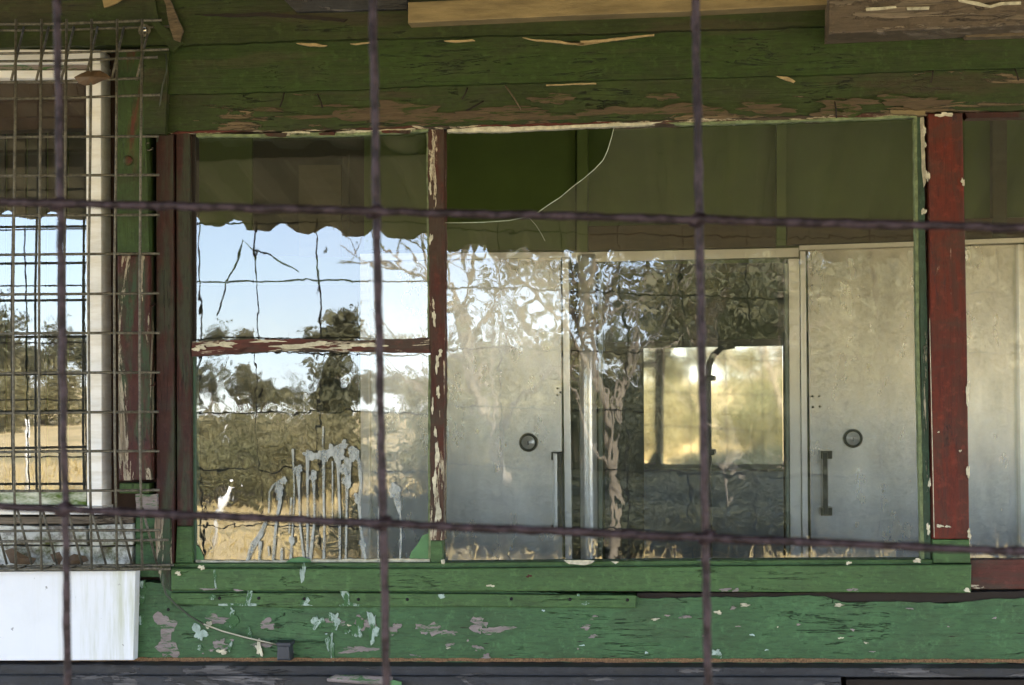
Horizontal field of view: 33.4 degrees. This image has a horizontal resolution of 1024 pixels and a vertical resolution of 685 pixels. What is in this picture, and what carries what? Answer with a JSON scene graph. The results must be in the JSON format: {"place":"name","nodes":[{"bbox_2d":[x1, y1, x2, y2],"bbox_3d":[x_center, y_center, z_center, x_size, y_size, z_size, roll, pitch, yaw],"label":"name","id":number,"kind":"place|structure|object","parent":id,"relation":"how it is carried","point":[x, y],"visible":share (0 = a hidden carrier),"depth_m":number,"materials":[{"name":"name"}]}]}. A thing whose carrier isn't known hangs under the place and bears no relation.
{"place":"outdoors","nodes":[
{"label":"outdoors","id":0,"kind":"place"},
{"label":"pavement","id":1,"kind":"structure","parent":0,"visible":0},
{"bbox_2d":[0,0,1023,684],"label":"fence","id":2,"kind":"object","parent":1,"relation":"on","point":[384,522],"visible":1,"depth_m":1.10,"materials":[{"name":"metal"}]},
{"bbox_3d":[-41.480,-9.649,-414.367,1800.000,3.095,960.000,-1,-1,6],"label":"field","id":3,"kind":"structure","parent":0,"visible":0},
{"bbox_2d":[0,0,1023,684],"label":"timber building","id":4,"kind":"structure","parent":3,"relation":"on","point":[866,384],"depth_m":3.58,"materials":[{"name":"wood"}]},
{"bbox_2d":[5,548,36,564],"bbox_3d":[-1.011,0.440,3.507,0.068,0.034,0.008,-1,-1,6],"label":"dead leaf","id":5,"kind":"object","parent":4,"relation":"on","point":[22,559],"visible":0.92,"depth_m":3.51,"materials":[{"name":"brown plant"}]},
{"bbox_2d":[50,552,61,564],"bbox_3d":[-0.935,0.443,3.499,0.026,0.028,0.008,-1,-1,6],"label":"dead leaf","id":6,"kind":"object","parent":4,"relation":"on","point":[59,557],"visible":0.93,"depth_m":3.50,"materials":[{"name":"brown plant"}]},
{"bbox_2d":[0,49,112,514],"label":"window","id":7,"kind":"structure","parent":4,"relation":"in","point":[100,231],"depth_m":3.53,"materials":[{"name":"white paint"}]},
{"bbox_2d":[0,19,173,571],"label":"window cage","id":8,"kind":"object","parent":4,"relation":"attached to","point":[91,566],"depth_m":3.44,"materials":[{"name":"metal"}]},
{"bbox_2d":[70,554,88,564],"bbox_3d":[-0.894,0.445,3.500,0.053,0.023,0.008,-1,-1,6],"label":"dead leaf","id":9,"kind":"object","parent":8,"relation":"in","point":[74,559],"visible":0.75,"depth_m":3.50,"materials":[{"name":"brown plant"}]},
{"bbox_2d":[74,70,110,85],"bbox_3d":[-0.846,-0.534,3.434,0.078,0.031,0.014,-1,-1,6],"label":"dead leaf","id":10,"kind":"object","parent":8,"relation":"in","point":[93,77],"visible":1,"depth_m":3.44,"materials":[{"name":"brown plant"}]},
{"bbox_2d":[138,24,150,36],"bbox_3d":[-0.750,-0.638,3.500,0.026,0.026,0.039,-1,-1,6],"label":"screw","id":11,"kind":"object","parent":4,"relation":"attached to","point":[146,28],"visible":0.81,"depth_m":3.49,"materials":[{"name":"metal"}]},
{"bbox_2d":[156,54,166,141],"bbox_3d":[-0.720,-0.501,3.499,0.039,0.178,0.009,-2,-2,43],"label":"cable","id":12,"kind":"object","parent":4,"relation":"attached to","point":[163,84],"visible":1,"depth_m":3.49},
{"bbox_2d":[162,574,276,645],"bbox_3d":[-0.592,0.544,3.470,0.241,0.149,0.011,-1,-1,0],"label":"cable","id":13,"kind":"object","parent":4,"relation":"attached to","point":[197,620],"visible":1,"depth_m":3.47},
{"bbox_2d":[276,640,294,659],"bbox_3d":[-0.458,0.623,3.454,0.030,0.037,0.038,-1,-1,6],"label":"socket","id":14,"kind":"object","parent":4,"relation":"attached to","point":[284,649],"visible":1,"depth_m":3.44,"materials":[{"name":"grey plastic"}]},
{"bbox_2d":[327,674,392,684],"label":"flake of peeling paint","id":15,"kind":"object","parent":4,"relation":"on","point":[361,679],"visible":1,"depth_m":3.37,"materials":[{"name":"grey paint"}]},
{"bbox_2d":[391,680,401,684],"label":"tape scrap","id":16,"kind":"object","parent":4,"relation":"on","point":[394,682],"visible":0.75,"depth_m":3.36,"materials":[{"name":"green plastic"}]},
{"bbox_2d":[360,252,573,559],"bbox_3d":[-0.147,0.585,5.504,0.690,1.755,0.091,-1,-1,6],"label":"door","id":17,"kind":"structure","parent":4,"relation":"in","point":[507,382],"depth_m":5.51,"materials":[{"name":"metal"}]},
{"bbox_2d":[156,110,932,566],"bbox_3d":[0.053,-0.001,3.451,1.577,0.910,0.078,-1,-1,6],"label":"window","id":18,"kind":"structure","parent":4,"relation":"in","point":[178,350],"depth_m":3.49,"materials":[{"name":"red paint"}]},
{"bbox_2d":[604,263,789,558],"bbox_3d":[0.585,0.595,5.422,0.599,1.698,0.103,-1,-1,6],"label":"door","id":19,"kind":"structure","parent":4,"relation":"in","point":[653,471],"depth_m":5.43,"materials":[{"name":"clear glass"}]},
{"bbox_2d":[798,238,1023,557],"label":"door","id":20,"kind":"structure","parent":4,"relation":"in","point":[863,485],"depth_m":5.38,"materials":[{"name":"metal"}]},
{"bbox_2d":[962,111,1023,588],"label":"window","id":21,"kind":"structure","parent":4,"relation":"in","point":[986,572],"depth_m":3.35,"materials":[{"name":"red wood"}]}
]}

